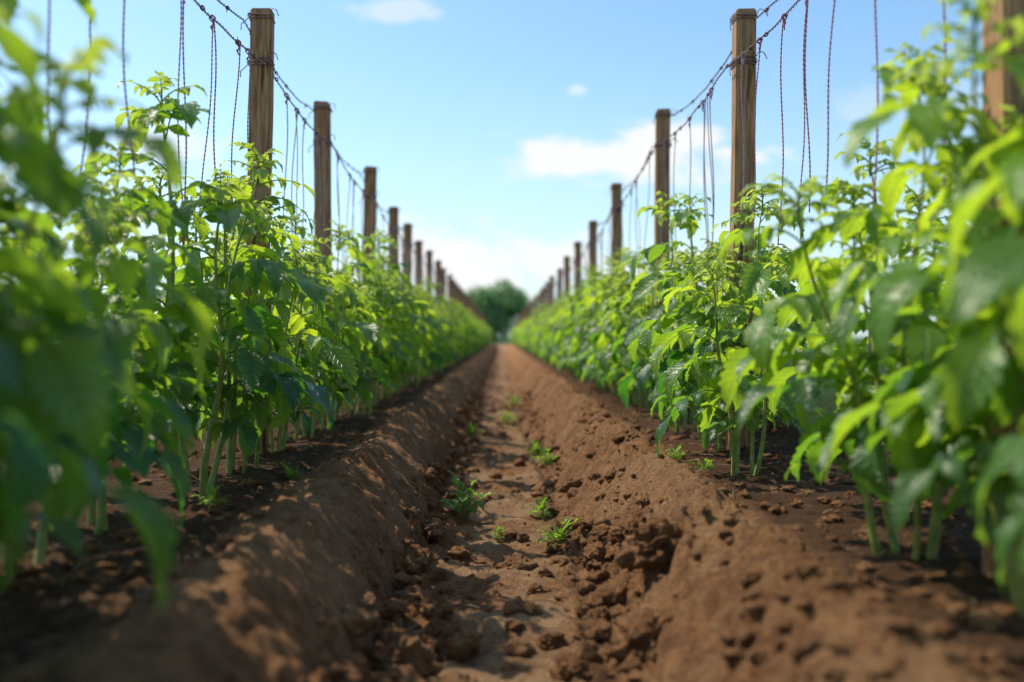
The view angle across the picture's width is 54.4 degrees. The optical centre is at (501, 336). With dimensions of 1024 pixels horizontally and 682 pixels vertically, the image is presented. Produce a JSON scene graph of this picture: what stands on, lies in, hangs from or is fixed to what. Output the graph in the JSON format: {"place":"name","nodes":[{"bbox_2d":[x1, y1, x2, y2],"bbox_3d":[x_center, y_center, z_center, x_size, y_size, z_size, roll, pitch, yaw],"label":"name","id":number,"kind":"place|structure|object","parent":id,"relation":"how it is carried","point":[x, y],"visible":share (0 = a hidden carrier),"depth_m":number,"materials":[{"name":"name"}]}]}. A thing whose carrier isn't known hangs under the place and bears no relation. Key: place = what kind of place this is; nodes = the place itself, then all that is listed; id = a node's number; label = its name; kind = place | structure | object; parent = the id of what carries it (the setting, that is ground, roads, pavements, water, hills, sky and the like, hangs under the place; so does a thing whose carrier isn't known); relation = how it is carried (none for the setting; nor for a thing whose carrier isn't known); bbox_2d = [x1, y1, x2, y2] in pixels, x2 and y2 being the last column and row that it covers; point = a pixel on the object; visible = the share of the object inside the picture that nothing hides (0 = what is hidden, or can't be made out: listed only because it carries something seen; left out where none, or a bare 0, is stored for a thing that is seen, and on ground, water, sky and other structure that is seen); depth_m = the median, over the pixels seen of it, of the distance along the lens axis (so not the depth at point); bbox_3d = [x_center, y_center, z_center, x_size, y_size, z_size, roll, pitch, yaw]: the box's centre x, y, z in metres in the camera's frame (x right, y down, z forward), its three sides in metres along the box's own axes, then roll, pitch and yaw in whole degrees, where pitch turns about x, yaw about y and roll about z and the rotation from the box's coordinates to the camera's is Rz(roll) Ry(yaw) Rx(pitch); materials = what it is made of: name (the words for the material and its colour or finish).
{"place":"outdoors","nodes":[
{"label":"outdoors","id":0,"kind":"place"},
{"bbox_2d":[0,0,982,336],"label":"sky","id":1,"kind":"structure","parent":0,"point":[498,130],"materials":[{"name":"blue"}]},
{"bbox_2d":[0,337,1023,681],"bbox_3d":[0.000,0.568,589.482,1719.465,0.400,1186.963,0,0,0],"label":"ground","id":2,"kind":"structure","parent":0,"point":[234,611],"depth_m":2.37,"materials":[{"name":"soil"}]},
{"bbox_2d":[0,0,179,616],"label":"tomato plant","id":3,"kind":"object","parent":2,"relation":"on","point":[43,281],"visible":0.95,"depth_m":1.16,"materials":[{"name":"green plant"}]},
{"bbox_2d":[0,84,206,578],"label":"tomato plant","id":4,"kind":"object","parent":2,"relation":"on","point":[119,340],"visible":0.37,"depth_m":2.06,"materials":[{"name":"green plant"}]},
{"bbox_2d":[0,0,215,556],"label":"tomato plant","id":5,"kind":"object","parent":2,"relation":"on","point":[70,387],"visible":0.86,"depth_m":1.38,"materials":[{"name":"green plant"}]},
{"bbox_2d":[1,128,230,534],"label":"tomato plant","id":6,"kind":"object","parent":2,"relation":"on","point":[161,215],"visible":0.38,"depth_m":2.50,"materials":[{"name":"green plant"}]},
{"bbox_2d":[82,70,335,497],"bbox_3d":[-0.913,-0.123,2.978,0.853,1.303,0.801,0,0,10],"label":"tomato plant","id":7,"kind":"object","parent":2,"relation":"on","point":[253,333],"visible":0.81,"depth_m":2.92,"materials":[{"name":"green plant"}]},
{"bbox_2d":[190,484,228,507],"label":"weed","id":8,"kind":"object","parent":2,"relation":"on","point":[212,495],"visible":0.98,"depth_m":2.74,"materials":[{"name":"green plant"}]},
{"bbox_2d":[137,170,358,473],"bbox_3d":[-0.926,-0.029,3.510,0.767,1.084,0.747,0,0,-29],"label":"tomato plant","id":9,"kind":"object","parent":2,"relation":"on","point":[260,413],"visible":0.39,"depth_m":3.46,"materials":[{"name":"green plant"}]},
{"bbox_2d":[240,8,278,454],"bbox_3d":[-0.984,-0.298,4.044,0.154,2.076,0.130,1,0,-4],"label":"wooden post","id":10,"kind":"object","parent":2,"relation":"on","point":[261,96],"visible":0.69,"depth_m":4.03,"materials":[{"name":"wood"}]},
{"bbox_2d":[193,0,484,320],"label":"support wire","id":11,"kind":"object","parent":10,"relation":"attached to","point":[235,40],"visible":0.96,"depth_m":4.50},
{"bbox_2d":[47,0,50,128],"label":"hanging string","id":12,"kind":"object","parent":11,"relation":"hanging from","point":[48,48],"visible":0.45,"depth_m":2.06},
{"bbox_2d":[122,0,135,178],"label":"hanging string","id":13,"kind":"object","parent":11,"relation":"hanging from","point":[124,78],"visible":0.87,"depth_m":2.46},
{"bbox_2d":[177,0,186,245],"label":"hanging string","id":14,"kind":"object","parent":11,"relation":"hanging from","point":[182,38],"visible":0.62,"depth_m":2.96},
{"bbox_2d":[199,14,217,223],"bbox_3d":[-0.953,-0.712,3.271,0.074,0.684,0.036,0,0,11],"label":"hanging string","id":15,"kind":"object","parent":11,"relation":"hanging from","point":[213,23],"visible":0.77,"depth_m":3.27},
{"bbox_2d":[231,39,241,240],"bbox_3d":[-0.955,-0.705,3.580,0.035,0.727,0.022,0,0,0],"label":"hanging string","id":16,"kind":"object","parent":11,"relation":"hanging from","point":[239,47],"visible":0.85,"depth_m":3.58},
{"bbox_2d":[245,48,254,224],"bbox_3d":[-0.942,-0.738,3.720,0.033,0.680,0.022,0,0,0],"label":"hanging string","id":17,"kind":"object","parent":11,"relation":"hanging from","point":[249,56],"visible":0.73,"depth_m":3.72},
{"bbox_2d":[291,107,298,234],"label":"hanging string","id":18,"kind":"object","parent":11,"relation":"hanging from","point":[296,114],"visible":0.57,"depth_m":4.59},
{"bbox_2d":[308,131,322,276],"bbox_3d":[-0.945,-0.654,5.110,0.074,0.800,0.065,0,0,38],"label":"hanging string","id":19,"kind":"object","parent":11,"relation":"hanging from","point":[316,138],"visible":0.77,"depth_m":5.11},
{"bbox_2d":[193,191,366,452],"bbox_3d":[-0.928,-0.026,4.088,0.765,1.093,0.669,0,0,-28],"label":"tomato plant","id":20,"kind":"object","parent":2,"relation":"on","point":[319,368],"visible":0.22,"depth_m":4.06,"materials":[{"name":"green plant"}]},
{"bbox_2d":[224,207,383,439],"bbox_3d":[-0.889,-0.036,4.537,0.744,1.096,0.837,0,0,-33],"label":"tomato plant","id":21,"kind":"object","parent":2,"relation":"on","point":[369,331],"visible":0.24,"depth_m":4.53,"materials":[{"name":"green plant"}]},
{"bbox_2d":[308,101,335,423],"bbox_3d":[-0.996,-0.287,5.557,0.154,2.054,0.130,0,-1,-2],"label":"wooden post","id":22,"kind":"object","parent":2,"relation":"on","point":[322,110],"visible":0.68,"depth_m":5.53,"materials":[{"name":"wood"}]},
{"bbox_2d":[217,0,447,280],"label":"support wire","id":23,"kind":"object","parent":22,"relation":"attached to","point":[227,7],"visible":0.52,"depth_m":4.91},
{"bbox_2d":[273,220,388,429],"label":"tomato plant","id":24,"kind":"object","parent":2,"relation":"on","point":[364,386],"visible":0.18,"depth_m":5.10,"materials":[{"name":"green plant"}]},
{"bbox_2d":[303,247,390,419],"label":"tomato plant","id":25,"kind":"object","parent":2,"relation":"on","point":[362,366],"visible":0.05,"depth_m":5.59,"materials":[{"name":"green plant"}]},
{"bbox_2d":[302,229,429,414],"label":"tomato plant","id":26,"kind":"object","parent":2,"relation":"on","point":[378,311],"visible":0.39,"depth_m":6.11,"materials":[{"name":"green plant"}]},
{"bbox_2d":[359,166,379,399],"bbox_3d":[-0.984,-0.265,7.388,0.154,2.010,0.130,1,0,0],"label":"wooden post","id":27,"kind":"object","parent":2,"relation":"on","point":[370,180],"visible":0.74,"depth_m":7.37,"materials":[{"name":"wood"}]},
{"bbox_2d":[334,228,424,407],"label":"tomato plant","id":28,"kind":"object","parent":2,"relation":"on","point":[375,262],"visible":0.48,"depth_m":6.63,"materials":[{"name":"green plant"}]},
{"bbox_2d":[343,254,439,402],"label":"tomato plant","id":29,"kind":"object","parent":2,"relation":"on","point":[434,324],"visible":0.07,"depth_m":7.17,"materials":[{"name":"green plant"}]},
{"bbox_2d":[386,206,401,286],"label":"wooden post","id":30,"kind":"object","parent":2,"relation":"on","point":[393,217],"visible":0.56,"depth_m":9.17,"materials":[{"name":"wood"}]},
{"bbox_2d":[355,264,437,398],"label":"tomato plant","id":31,"kind":"object","parent":2,"relation":"on","point":[420,353],"visible":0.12,"depth_m":7.68,"materials":[{"name":"green plant"}]},
{"bbox_2d":[362,624,443,678],"bbox_3d":[-0.249,0.724,2.169,0.184,0.172,0.206,-7,-2,38],"label":"soil clod","id":32,"kind":"object","parent":2,"relation":"on","point":[392,646],"visible":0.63,"depth_m":2.15,"materials":[{"name":"soil"}]},
{"bbox_2d":[400,223,414,381],"bbox_3d":[-0.991,-0.228,10.489,0.154,1.936,0.130,0,0,-2],"label":"wooden post","id":33,"kind":"object","parent":2,"relation":"on","point":[407,234],"visible":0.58,"depth_m":10.47,"materials":[{"name":"wood"}]},
{"bbox_2d":[382,276,433,394],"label":"tomato plant","id":34,"kind":"object","parent":2,"relation":"on","point":[426,337],"visible":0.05,"depth_m":8.21,"materials":[{"name":"green plant"}]},
{"bbox_2d":[382,272,436,390],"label":"tomato plant","id":35,"kind":"object","parent":2,"relation":"on","point":[432,312],"visible":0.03,"depth_m":8.59,"materials":[{"name":"green plant"}]},
{"bbox_2d":[386,280,438,387],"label":"tomato plant","id":36,"kind":"object","parent":2,"relation":"on","point":[430,334],"visible":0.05,"depth_m":9.07,"materials":[{"name":"green plant"}]},
{"bbox_2d":[382,270,453,385],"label":"tomato plant","id":37,"kind":"object","parent":2,"relation":"on","point":[420,329],"visible":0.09,"depth_m":9.73,"materials":[{"name":"green plant"}]},
{"bbox_2d":[413,240,424,375],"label":"wooden post","id":38,"kind":"object","parent":2,"relation":"on","point":[418,247],"visible":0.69,"depth_m":11.96,"materials":[{"name":"wood"}]},
{"bbox_2d":[405,544,439,573],"bbox_3d":[-0.256,0.706,3.045,0.153,0.130,0.156,-11,11,-32],"label":"soil clod","id":39,"kind":"object","parent":2,"relation":"on","point":[429,562],"visible":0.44,"depth_m":3.03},
{"bbox_2d":[408,286,443,382],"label":"tomato plant","id":40,"kind":"object","parent":2,"relation":"on","point":[434,350],"visible":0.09,"depth_m":10.15,"materials":[{"name":"green plant"}]},
{"bbox_2d":[424,250,434,370],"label":"wooden post","id":41,"kind":"object","parent":2,"relation":"on","point":[429,253],"visible":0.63,"depth_m":13.70,"materials":[{"name":"wood"}]},
{"bbox_2d":[412,275,450,379],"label":"tomato plant","id":42,"kind":"object","parent":2,"relation":"on","point":[439,333],"visible":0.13,"depth_m":10.71,"materials":[{"name":"green plant"}]},
{"bbox_2d":[433,260,442,366],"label":"wooden post","id":43,"kind":"object","parent":2,"relation":"on","point":[438,267],"visible":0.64,"depth_m":15.47,"materials":[{"name":"wood"}]},
{"bbox_2d":[426,301,456,372],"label":"tomato plant","id":44,"kind":"object","parent":2,"relation":"on","point":[445,343],"visible":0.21,"depth_m":12.74,"materials":[{"name":"green plant"}]},
{"bbox_2d":[432,302,460,370],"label":"tomato plant","id":45,"kind":"object","parent":2,"relation":"on","point":[455,342],"visible":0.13,"depth_m":13.80,"materials":[{"name":"green plant"}]},
{"bbox_2d":[433,299,463,362],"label":"tomato plant","id":46,"kind":"object","parent":2,"relation":"on","point":[454,357],"visible":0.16,"depth_m":14.31,"materials":[{"name":"green plant"}]},
{"bbox_2d":[416,616,483,663],"bbox_3d":[-0.134,0.729,2.349,0.159,0.128,0.178,0,0,17],"label":"soil clod","id":47,"kind":"object","parent":2,"relation":"on","point":[453,641],"visible":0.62,"depth_m":2.32,"materials":[{"name":"soil"}]},
{"bbox_2d":[433,294,467,358],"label":"tomato plant","id":48,"kind":"object","parent":2,"relation":"on","point":[464,326],"visible":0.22,"depth_m":14.88,"materials":[{"name":"green plant"}]},
{"bbox_2d":[440,470,492,517],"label":"weed","id":49,"kind":"object","parent":2,"relation":"on","point":[466,503],"visible":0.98,"depth_m":3.99,"materials":[{"name":"green plant"}]},
{"bbox_2d":[465,277,532,341],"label":"round tree","id":50,"kind":"object","parent":2,"relation":"on","point":[502,309],"visible":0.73,"depth_m":101.39,"materials":[{"name":"green plant"}]},
{"bbox_2d":[493,552,528,568],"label":"soil clod","id":51,"kind":"object","parent":2,"relation":"on","point":[508,560],"visible":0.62,"depth_m":3.13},
{"bbox_2d":[0,370,1023,681],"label":"soil crumbs","id":52,"kind":"object","parent":2,"relation":"on","point":[360,620],"visible":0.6,"depth_m":2.30,"materials":[{"name":"soil"}]},
{"bbox_2d":[527,582,544,594],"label":"soil clod","id":53,"kind":"object","parent":2,"relation":"on","point":[534,587],"visible":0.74,"depth_m":2.87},
{"bbox_2d":[527,302,549,360],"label":"tomato plant","id":54,"kind":"object","parent":2,"relation":"on","point":[535,323],"visible":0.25,"depth_m":19.54,"materials":[{"name":"green plant"}]},
{"bbox_2d":[524,496,554,517],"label":"weed","id":55,"kind":"object","parent":2,"relation":"on","point":[542,506],"visible":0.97,"depth_m":4.09,"materials":[{"name":"green plant"}]},
{"bbox_2d":[529,443,558,466],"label":"weed","id":56,"kind":"object","parent":2,"relation":"on","point":[546,459],"visible":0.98,"depth_m":5.38,"materials":[{"name":"green plant"}]},
{"bbox_2d":[534,630,566,650],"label":"soil clod","id":57,"kind":"object","parent":2,"relation":"on","point":[547,640],"visible":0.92,"depth_m":2.34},
{"bbox_2d":[537,293,570,368],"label":"tomato plant","id":58,"kind":"object","parent":2,"relation":"on","point":[545,331],"visible":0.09,"depth_m":14.44,"materials":[{"name":"green plant"}]},
{"bbox_2d":[535,517,581,545],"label":"weed","id":59,"kind":"object","parent":2,"relation":"on","point":[559,533],"visible":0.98,"depth_m":3.44,"materials":[{"name":"green plant"}]},
{"bbox_2d":[547,292,575,375],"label":"tomato plant","id":60,"kind":"object","parent":2,"relation":"on","point":[552,358],"visible":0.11,"depth_m":12.19,"materials":[{"name":"green plant"}]},
{"bbox_2d":[545,295,584,376],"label":"tomato plant","id":61,"kind":"object","parent":2,"relation":"on","point":[548,335],"visible":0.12,"depth_m":11.70,"materials":[{"name":"green plant"}]},
{"bbox_2d":[563,256,572,367],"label":"wooden post","id":62,"kind":"object","parent":2,"relation":"on","point":[566,260],"visible":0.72,"depth_m":15.16,"materials":[{"name":"wood"}]},
{"bbox_2d":[557,478,581,492],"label":"soil clod","id":63,"kind":"object","parent":2,"relation":"on","point":[567,484],"visible":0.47,"depth_m":4.51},
{"bbox_2d":[552,652,591,681],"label":"soil clod","id":64,"kind":"object","parent":2,"relation":"on","point":[569,668],"visible":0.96,"depth_m":2.14,"materials":[{"name":"soil"}]},
{"bbox_2d":[555,295,599,377],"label":"tomato plant","id":65,"kind":"object","parent":2,"relation":"on","point":[557,328],"visible":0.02,"depth_m":11.15,"materials":[{"name":"green plant"}]},
{"bbox_2d":[572,241,583,291],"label":"wooden post","id":66,"kind":"object","parent":2,"relation":"on","point":[577,249],"visible":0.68,"depth_m":12.93,"materials":[{"name":"wood"}]},
{"bbox_2d":[560,277,600,380],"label":"tomato plant","id":67,"kind":"object","parent":2,"relation":"on","point":[569,312],"visible":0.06,"depth_m":10.63,"materials":[{"name":"green plant"}]},
{"bbox_2d":[564,271,608,386],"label":"tomato plant","id":68,"kind":"object","parent":2,"relation":"on","point":[573,317],"visible":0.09,"depth_m":9.55,"materials":[{"name":"green plant"}]},
{"bbox_2d":[554,261,623,389],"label":"tomato plant","id":69,"kind":"object","parent":2,"relation":"on","point":[568,327],"visible":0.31,"depth_m":9.04,"materials":[{"name":"green plant"}]},
{"bbox_2d":[587,220,600,379],"bbox_3d":[1.006,-0.268,10.893,0.155,2.015,0.130,0,0,3],"label":"wooden post","id":70,"kind":"object","parent":2,"relation":"on","point":[593,224],"visible":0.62,"depth_m":10.87,"materials":[{"name":"wood"}]},
{"bbox_2d":[571,286,617,391],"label":"tomato plant","id":71,"kind":"object","parent":2,"relation":"on","point":[582,367],"visible":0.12,"depth_m":8.45,"materials":[{"name":"green plant"}]},
{"bbox_2d":[574,606,615,625],"bbox_3d":[0.245,0.733,2.504,0.126,0.114,0.142,0,0,21],"label":"soil clod","id":72,"kind":"object","parent":2,"relation":"on","point":[601,612],"visible":0.25,"depth_m":2.49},
{"bbox_2d":[582,541,608,571],"bbox_3d":[0.300,0.680,3.022,0.136,0.111,0.126,20,17,39],"label":"soil clod","id":73,"kind":"object","parent":2,"relation":"on","point":[594,554],"visible":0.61,"depth_m":2.99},
{"bbox_2d":[573,255,645,396],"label":"tomato plant","id":74,"kind":"object","parent":2,"relation":"on","point":[596,372],"visible":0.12,"depth_m":7.99,"materials":[{"name":"green plant"}]},
{"bbox_2d":[577,252,652,404],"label":"tomato plant","id":75,"kind":"object","parent":2,"relation":"on","point":[601,344],"visible":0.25,"depth_m":7.03,"materials":[{"name":"green plant"}]},
{"bbox_2d":[608,183,625,391],"bbox_3d":[0.998,-0.290,8.578,0.154,2.061,0.130,0,0,1],"label":"wooden post","id":76,"kind":"object","parent":2,"relation":"on","point":[616,200],"visible":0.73,"depth_m":8.55,"materials":[{"name":"wood"}]},
{"bbox_2d":[516,0,799,322],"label":"support wire","id":77,"kind":"object","parent":76,"relation":"attached to","point":[751,47],"visible":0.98,"depth_m":4.66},
{"bbox_2d":[700,100,708,254],"bbox_3d":[0.960,-0.671,4.675,0.044,0.892,0.073,0,0,0],"label":"hanging string","id":78,"kind":"object","parent":77,"relation":"hanging from","point":[703,105],"visible":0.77,"depth_m":4.69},
{"bbox_2d":[707,87,714,248],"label":"hanging string","id":79,"kind":"object","parent":77,"relation":"hanging from","point":[710,96],"visible":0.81,"depth_m":4.50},
{"bbox_2d":[738,51,746,255],"bbox_3d":[0.943,-0.716,3.900,0.031,0.802,0.022,0,0,0],"label":"hanging string","id":80,"kind":"object","parent":77,"relation":"hanging from","point":[743,57],"visible":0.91,"depth_m":3.90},
{"bbox_2d":[751,37,762,245],"bbox_3d":[0.937,-0.716,3.660,0.043,0.767,0.021,0,0,0],"label":"hanging string","id":81,"kind":"object","parent":77,"relation":"hanging from","point":[759,47],"visible":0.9,"depth_m":3.66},
{"bbox_2d":[777,13,787,244],"bbox_3d":[0.941,-0.696,3.340,0.036,0.776,0.022,0,0,0],"label":"hanging string","id":82,"kind":"object","parent":77,"relation":"hanging from","point":[783,21],"visible":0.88,"depth_m":3.34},
{"bbox_2d":[800,0,810,212],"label":"hanging string","id":83,"kind":"object","parent":77,"relation":"hanging from","point":[806,2],"visible":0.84,"depth_m":3.09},
{"bbox_2d":[826,0,835,184],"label":"hanging string","id":84,"kind":"object","parent":77,"relation":"hanging from","point":[830,43],"visible":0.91,"depth_m":2.83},
{"bbox_2d":[869,0,878,259],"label":"hanging string","id":85,"kind":"object","parent":77,"relation":"hanging from","point":[877,129],"visible":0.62,"depth_m":2.49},
{"bbox_2d":[575,246,672,398],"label":"tomato plant","id":86,"kind":"object","parent":2,"relation":"on","point":[594,338],"visible":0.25,"depth_m":7.50,"materials":[{"name":"green plant"}]},
{"bbox_2d":[609,510,646,549],"bbox_3d":[0.373,0.553,2.801,0.139,0.117,0.133,0,15,-21],"label":"soil clod","id":87,"kind":"object","parent":2,"relation":"on","point":[624,527],"visible":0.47,"depth_m":2.78,"materials":[{"name":"soil"}]},
{"bbox_2d":[584,247,683,408],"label":"tomato plant","id":88,"kind":"object","parent":2,"relation":"on","point":[615,359],"visible":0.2,"depth_m":6.51,"materials":[{"name":"green plant"}]},
{"bbox_2d":[605,609,666,669],"bbox_3d":[0.325,0.680,2.198,0.176,0.141,0.176,0,0,16],"label":"soil clod","id":89,"kind":"object","parent":2,"relation":"on","point":[636,638],"visible":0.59,"depth_m":2.16,"materials":[{"name":"soil"}]},
{"bbox_2d":[615,516,685,571],"bbox_3d":[0.387,0.524,2.484,0.206,0.149,0.198,11,-20,-37],"label":"soil clod","id":90,"kind":"object","parent":2,"relation":"on","point":[651,543],"visible":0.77,"depth_m":2.44,"materials":[{"name":"soil"}]},
{"bbox_2d":[600,241,708,415],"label":"tomato plant","id":91,"kind":"object","parent":2,"relation":"on","point":[627,361],"visible":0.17,"depth_m":6.00,"materials":[{"name":"green plant"}]},
{"bbox_2d":[653,108,677,412],"bbox_3d":[1.014,-0.346,6.258,0.154,2.171,0.130,0,0,1],"label":"wooden post","id":92,"kind":"object","parent":2,"relation":"on","point":[662,124],"visible":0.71,"depth_m":6.23,"materials":[{"name":"wood"}]},
{"bbox_2d":[533,0,776,303],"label":"support wire","id":93,"kind":"object","parent":92,"relation":"attached to","point":[712,79],"visible":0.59,"depth_m":5.18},
{"bbox_2d":[610,254,724,422],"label":"tomato plant","id":94,"kind":"object","parent":2,"relation":"on","point":[649,382],"visible":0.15,"depth_m":5.61,"materials":[{"name":"green plant"}]},
{"bbox_2d":[617,191,766,432],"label":"tomato plant","id":95,"kind":"object","parent":2,"relation":"on","point":[646,371],"visible":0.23,"depth_m":5.00,"materials":[{"name":"green plant"}]},
{"bbox_2d":[630,193,781,442],"bbox_3d":[0.942,-0.066,4.526,0.732,1.189,0.779,0,0,-24],"label":"tomato plant","id":96,"kind":"object","parent":2,"relation":"on","point":[644,286],"visible":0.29,"depth_m":4.54,"materials":[{"name":"green plant"}]},
{"bbox_2d":[638,189,806,457],"bbox_3d":[0.960,-0.032,4.071,0.695,1.113,0.692,0,0,40],"label":"tomato plant","id":97,"kind":"object","parent":2,"relation":"on","point":[647,339],"visible":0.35,"depth_m":4.01,"materials":[{"name":"green plant"}]},
{"bbox_2d":[649,183,833,475],"bbox_3d":[0.834,-0.007,3.469,0.761,1.075,0.706,0,0,33],"label":"tomato plant","id":98,"kind":"object","parent":2,"relation":"on","point":[755,281],"visible":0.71,"depth_m":3.40,"materials":[{"name":"green plant"}]},
{"bbox_2d":[726,8,767,449],"bbox_3d":[1.015,-0.316,4.183,0.154,2.113,0.130,1,0,0],"label":"wooden post","id":99,"kind":"object","parent":2,"relation":"on","point":[743,23],"visible":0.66,"depth_m":4.16,"materials":[{"name":"wood"}]},
{"bbox_2d":[766,132,971,520],"bbox_3d":[1.020,-0.019,2.645,0.623,1.089,0.707,0,0,9],"label":"tomato plant","id":100,"kind":"object","parent":2,"relation":"on","point":[834,189],"visible":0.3,"depth_m":2.64,"materials":[{"name":"green plant"}]},
{"bbox_2d":[718,37,1022,560],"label":"tomato plant","id":101,"kind":"object","parent":2,"relation":"on","point":[910,337],"visible":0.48,"depth_m":2.13,"materials":[{"name":"green plant"}]},
{"bbox_2d":[818,0,1023,619],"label":"tomato plant","id":102,"kind":"object","parent":2,"relation":"on","point":[982,379],"visible":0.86,"depth_m":1.59,"materials":[{"name":"green plant"}]},
{"bbox_2d":[943,27,1023,597],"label":"tomato plant","id":103,"kind":"object","parent":2,"relation":"on","point":[993,266],"visible":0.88,"depth_m":1.26,"materials":[{"name":"green plant"}]},
{"bbox_2d":[982,0,1023,586],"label":"wooden post","id":104,"kind":"object","parent":2,"relation":"on","point":[1001,86],"visible":0.2,"depth_m":1.92,"materials":[{"name":"wood"}]},
{"bbox_2d":[0,387,1023,681],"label":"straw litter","id":105,"kind":"object","parent":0,"point":[178,559],"visible":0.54,"depth_m":2.34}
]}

